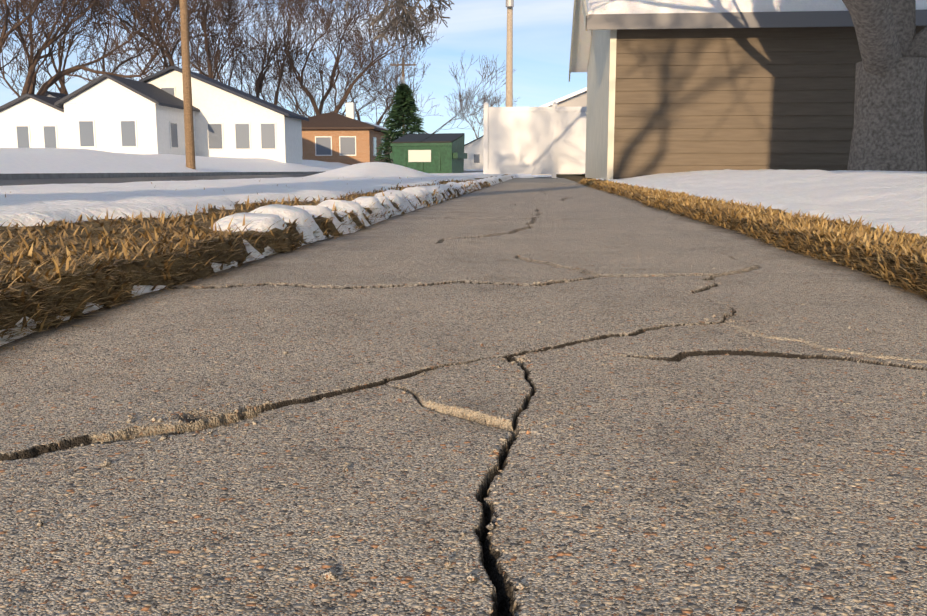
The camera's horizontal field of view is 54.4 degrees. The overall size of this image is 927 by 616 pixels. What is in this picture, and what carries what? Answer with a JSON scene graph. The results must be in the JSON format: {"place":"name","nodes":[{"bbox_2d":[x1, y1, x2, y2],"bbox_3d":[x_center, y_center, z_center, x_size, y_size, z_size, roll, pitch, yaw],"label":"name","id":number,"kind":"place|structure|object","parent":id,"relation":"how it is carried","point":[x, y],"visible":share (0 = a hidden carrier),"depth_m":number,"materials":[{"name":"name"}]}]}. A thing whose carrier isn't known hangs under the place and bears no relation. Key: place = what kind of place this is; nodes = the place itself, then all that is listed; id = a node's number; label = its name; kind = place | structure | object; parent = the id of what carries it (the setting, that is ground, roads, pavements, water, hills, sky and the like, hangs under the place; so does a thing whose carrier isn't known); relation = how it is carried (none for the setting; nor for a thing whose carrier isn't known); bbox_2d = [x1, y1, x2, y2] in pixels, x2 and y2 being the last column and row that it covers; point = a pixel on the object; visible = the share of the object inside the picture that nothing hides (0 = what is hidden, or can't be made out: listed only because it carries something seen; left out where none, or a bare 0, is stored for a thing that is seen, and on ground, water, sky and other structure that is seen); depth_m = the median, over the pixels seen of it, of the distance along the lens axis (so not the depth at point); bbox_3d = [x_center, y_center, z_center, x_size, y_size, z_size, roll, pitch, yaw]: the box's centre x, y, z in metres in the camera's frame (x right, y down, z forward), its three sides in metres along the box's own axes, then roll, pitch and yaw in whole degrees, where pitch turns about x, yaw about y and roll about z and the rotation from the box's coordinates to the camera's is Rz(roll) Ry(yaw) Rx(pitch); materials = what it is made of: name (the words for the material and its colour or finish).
{"place":"outdoors","nodes":[
{"label":"outdoors","id":0,"kind":"place"},
{"bbox_2d":[0,148,475,173],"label":"snow bank","id":1,"kind":"structure","parent":0,"point":[37,160],"depth_m":28.74,"materials":[{"name":"white snow"}]},
{"bbox_2d":[0,0,57,69],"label":"bare tree","id":2,"kind":"object","parent":1,"relation":"on","point":[4,36],"visible":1,"depth_m":47.96,"materials":[{"name":"brown plant"}]},
{"bbox_2d":[0,94,65,147],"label":"white house wing","id":3,"kind":"structure","parent":1,"relation":"on","point":[31,121],"depth_m":44.62,"materials":[{"name":"white paint"}]},
{"bbox_2d":[44,91,68,98],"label":"house","id":4,"kind":"structure","parent":1,"relation":"on","point":[54,94],"depth_m":61.02,"materials":[{"name":"grey"}]},
{"bbox_2d":[0,0,179,94],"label":"bare tree","id":5,"kind":"object","parent":1,"relation":"on","point":[62,88],"visible":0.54,"depth_m":69.73,"materials":[{"name":"brown plant"}]},
{"bbox_2d":[0,0,231,96],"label":"bare tree","id":6,"kind":"object","parent":1,"relation":"on","point":[29,85],"visible":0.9,"depth_m":53.37,"materials":[{"name":"brown plant"}]},
{"bbox_2d":[54,74,206,155],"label":"white house","id":7,"kind":"structure","parent":1,"relation":"on","point":[109,113],"depth_m":43.72,"materials":[{"name":"white paint"}]},
{"bbox_2d":[55,0,261,83],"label":"bare tree","id":8,"kind":"object","parent":1,"relation":"on","point":[204,25],"visible":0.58,"depth_m":64.46,"materials":[{"name":"brown plant"}]},
{"bbox_2d":[68,0,275,94],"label":"bare tree","id":9,"kind":"object","parent":1,"relation":"on","point":[194,57],"visible":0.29,"depth_m":98.36,"materials":[{"name":"brown plant"}]},
{"bbox_2d":[179,0,195,169],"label":"utility pole","id":10,"kind":"object","parent":1,"relation":"on","point":[188,116],"visible":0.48,"depth_m":32.29,"materials":[{"name":"brown wood"}]},
{"bbox_2d":[286,0,412,62],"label":"power lines","id":11,"kind":"object","parent":10,"relation":"attached to","point":[350,29],"visible":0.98,"depth_m":58.75,"materials":[{"name":"black"}]},
{"bbox_2d":[139,66,308,163],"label":"white house","id":12,"kind":"structure","parent":1,"relation":"on","point":[235,123],"depth_m":48.22,"materials":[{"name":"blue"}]},
{"bbox_2d":[116,0,351,104],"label":"bare tree","id":13,"kind":"object","parent":1,"relation":"on","point":[259,80],"visible":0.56,"depth_m":92.64,"materials":[{"name":"brown plant"}]},
{"bbox_2d":[226,24,412,117],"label":"bare tree","id":14,"kind":"object","parent":1,"relation":"on","point":[286,86],"visible":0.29,"depth_m":130.44,"materials":[{"name":"brown plant"}]},
{"bbox_2d":[301,103,389,164],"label":"brick house","id":15,"kind":"structure","parent":1,"relation":"on","point":[349,139],"depth_m":65.98,"materials":[{"name":"brown brick"}]},
{"bbox_2d":[252,0,442,116],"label":"bare tree","id":16,"kind":"object","parent":1,"relation":"on","point":[352,16],"visible":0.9,"depth_m":76.24,"materials":[{"name":"brown plant"}]},
{"bbox_2d":[365,122,390,152],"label":"house","id":17,"kind":"structure","parent":1,"relation":"on","point":[377,126],"depth_m":103.39,"materials":[{"name":"grey"}]},
{"bbox_2d":[374,82,426,163],"bbox_3d":[-2.586,-7.862,39.607,3.138,4.043,3.013,1,9,5],"label":"spruce tree","id":18,"kind":"object","parent":1,"relation":"on","point":[404,105],"visible":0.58,"depth_m":39.23,"materials":[{"name":"green plant"}]},
{"bbox_2d":[390,57,415,133],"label":"distant utility pole","id":19,"kind":"object","parent":1,"relation":"on","point":[403,71],"visible":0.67,"depth_m":83.22,"materials":[{"name":"brown wood"}]},
{"bbox_2d":[310,11,505,133],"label":"bare tree","id":20,"kind":"object","parent":1,"relation":"on","point":[387,99],"visible":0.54,"depth_m":116.02,"materials":[{"name":"brown plant"}]},
{"bbox_2d":[464,136,482,169],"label":"house","id":21,"kind":"structure","parent":1,"relation":"on","point":[473,149],"depth_m":138.35,"materials":[{"name":"white paint"}]},
{"bbox_2d":[446,82,519,137],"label":"bare tree","id":22,"kind":"object","parent":1,"relation":"on","point":[469,98],"visible":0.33,"depth_m":224.13,"materials":[{"name":"brown plant"}]},
{"bbox_2d":[0,171,482,185],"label":"road","id":23,"kind":"structure","parent":0,"point":[6,182],"depth_m":20.29,"materials":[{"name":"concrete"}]},
{"bbox_2d":[0,170,482,179],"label":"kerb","id":24,"kind":"structure","parent":23,"relation":"on","point":[55,175],"depth_m":26.39,"materials":[{"name":"concrete"}]},
{"bbox_2d":[0,173,518,345],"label":"snow","id":25,"kind":"structure","parent":0,"point":[29,205],"depth_m":3.56,"materials":[{"name":"white snow"}]},
{"bbox_2d":[0,174,519,349],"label":"turf","id":26,"kind":"structure","parent":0,"point":[152,263],"depth_m":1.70,"materials":[{"name":"brown plant"}]},
{"bbox_2d":[0,0,586,144],"label":"sky","id":27,"kind":"structure","parent":0,"point":[542,29],"materials":[{"name":"blue"}]},
{"bbox_2d":[0,183,926,615],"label":"sidewalk","id":28,"kind":"structure","parent":0,"point":[242,509],"depth_m":0.73,"materials":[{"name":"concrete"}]},
{"bbox_2d":[0,249,926,615],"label":"loose grit","id":29,"kind":"object","parent":28,"relation":"on","point":[332,575],"visible":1,"depth_m":0.77,"materials":[{"name":"gravel"}]},
{"bbox_2d":[517,174,557,177],"bbox_3d":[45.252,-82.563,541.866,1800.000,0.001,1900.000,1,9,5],"label":"snow","id":30,"kind":"structure","parent":0,"point":[532,176],"depth_m":49.70,"materials":[{"name":"white snow"}]},
{"bbox_2d":[506,0,513,174],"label":"utility pole","id":31,"kind":"object","parent":30,"relation":"on","point":[509,66],"visible":0.66,"depth_m":43.50,"materials":[{"name":"brown wood"}]},
{"bbox_2d":[341,0,926,171],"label":"boulevard tree","id":32,"kind":"object","parent":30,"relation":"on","point":[890,90],"visible":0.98,"depth_m":11.02,"materials":[{"name":"grey plant"}]},
{"bbox_2d":[571,0,926,71],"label":"snowy roof","id":33,"kind":"structure","parent":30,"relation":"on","point":[584,43],"depth_m":13.36,"materials":[{"name":"white snow"}]},
{"bbox_2d":[569,0,587,81],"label":"roof trim","id":34,"kind":"structure","parent":33,"relation":"attached to","point":[584,7],"depth_m":18.64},
{"bbox_2d":[585,30,616,178],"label":"garage wall","id":35,"kind":"structure","parent":33,"relation":"attached to","point":[601,80],"depth_m":15.79,"materials":[{"name":"white paint"}]},
{"bbox_2d":[586,10,926,29],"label":"garage fascia","id":36,"kind":"structure","parent":33,"relation":"attached to","point":[722,20],"depth_m":13.29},
{"bbox_2d":[613,26,926,178],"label":"garage door","id":37,"kind":"structure","parent":33,"relation":"attached to","point":[687,100],"depth_m":13.85,"materials":[{"name":"brown wood"}]},
{"bbox_2d":[502,178,577,182],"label":"alley pavement","id":38,"kind":"structure","parent":0,"point":[538,180],"depth_m":18.34,"materials":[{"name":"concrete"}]},
{"bbox_2d":[556,174,926,299],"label":"turf","id":39,"kind":"structure","parent":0,"point":[575,177],"depth_m":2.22,"materials":[{"name":"brown plant"}]},
{"bbox_2d":[483,101,586,177],"bbox_3d":[4.271,-4.548,24.328,7.500,2.050,0.160,1,9,5],"label":"white fence","id":40,"kind":"object","parent":39,"relation":"on","point":[536,140],"visible":0.35,"depth_m":24.50,"materials":[{"name":"white plastic"}]},
{"bbox_2d":[531,87,586,174],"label":"house","id":41,"kind":"structure","parent":39,"relation":"on","point":[577,98],"depth_m":38.80,"materials":[{"name":"grey"}]},
{"bbox_2d":[596,169,926,235],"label":"snow","id":42,"kind":"structure","parent":39,"relation":"on","point":[897,200],"depth_m":4.65,"materials":[{"name":"white snow"}]},
{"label":"snowy lawn","id":43,"kind":"structure","parent":0,"visible":0},
{"bbox_2d":[305,162,436,176],"bbox_3d":[-1.565,-2.938,19.459,4.900,0.341,21.000,1,9,5],"label":"snow pile","id":44,"kind":"object","parent":43,"relation":"on","point":[375,169],"visible":0.31,"depth_m":13.51,"materials":[{"name":"white snow"}]},
{"bbox_2d":[390,133,466,172],"bbox_3d":[-1.062,-4.642,27.336,2.170,1.324,1.230,3,9,18],"label":"dumpster","id":45,"kind":"object","parent":43,"relation":"on","point":[437,153],"visible":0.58,"depth_m":26.87,"materials":[{"name":"green metal"}]}
]}

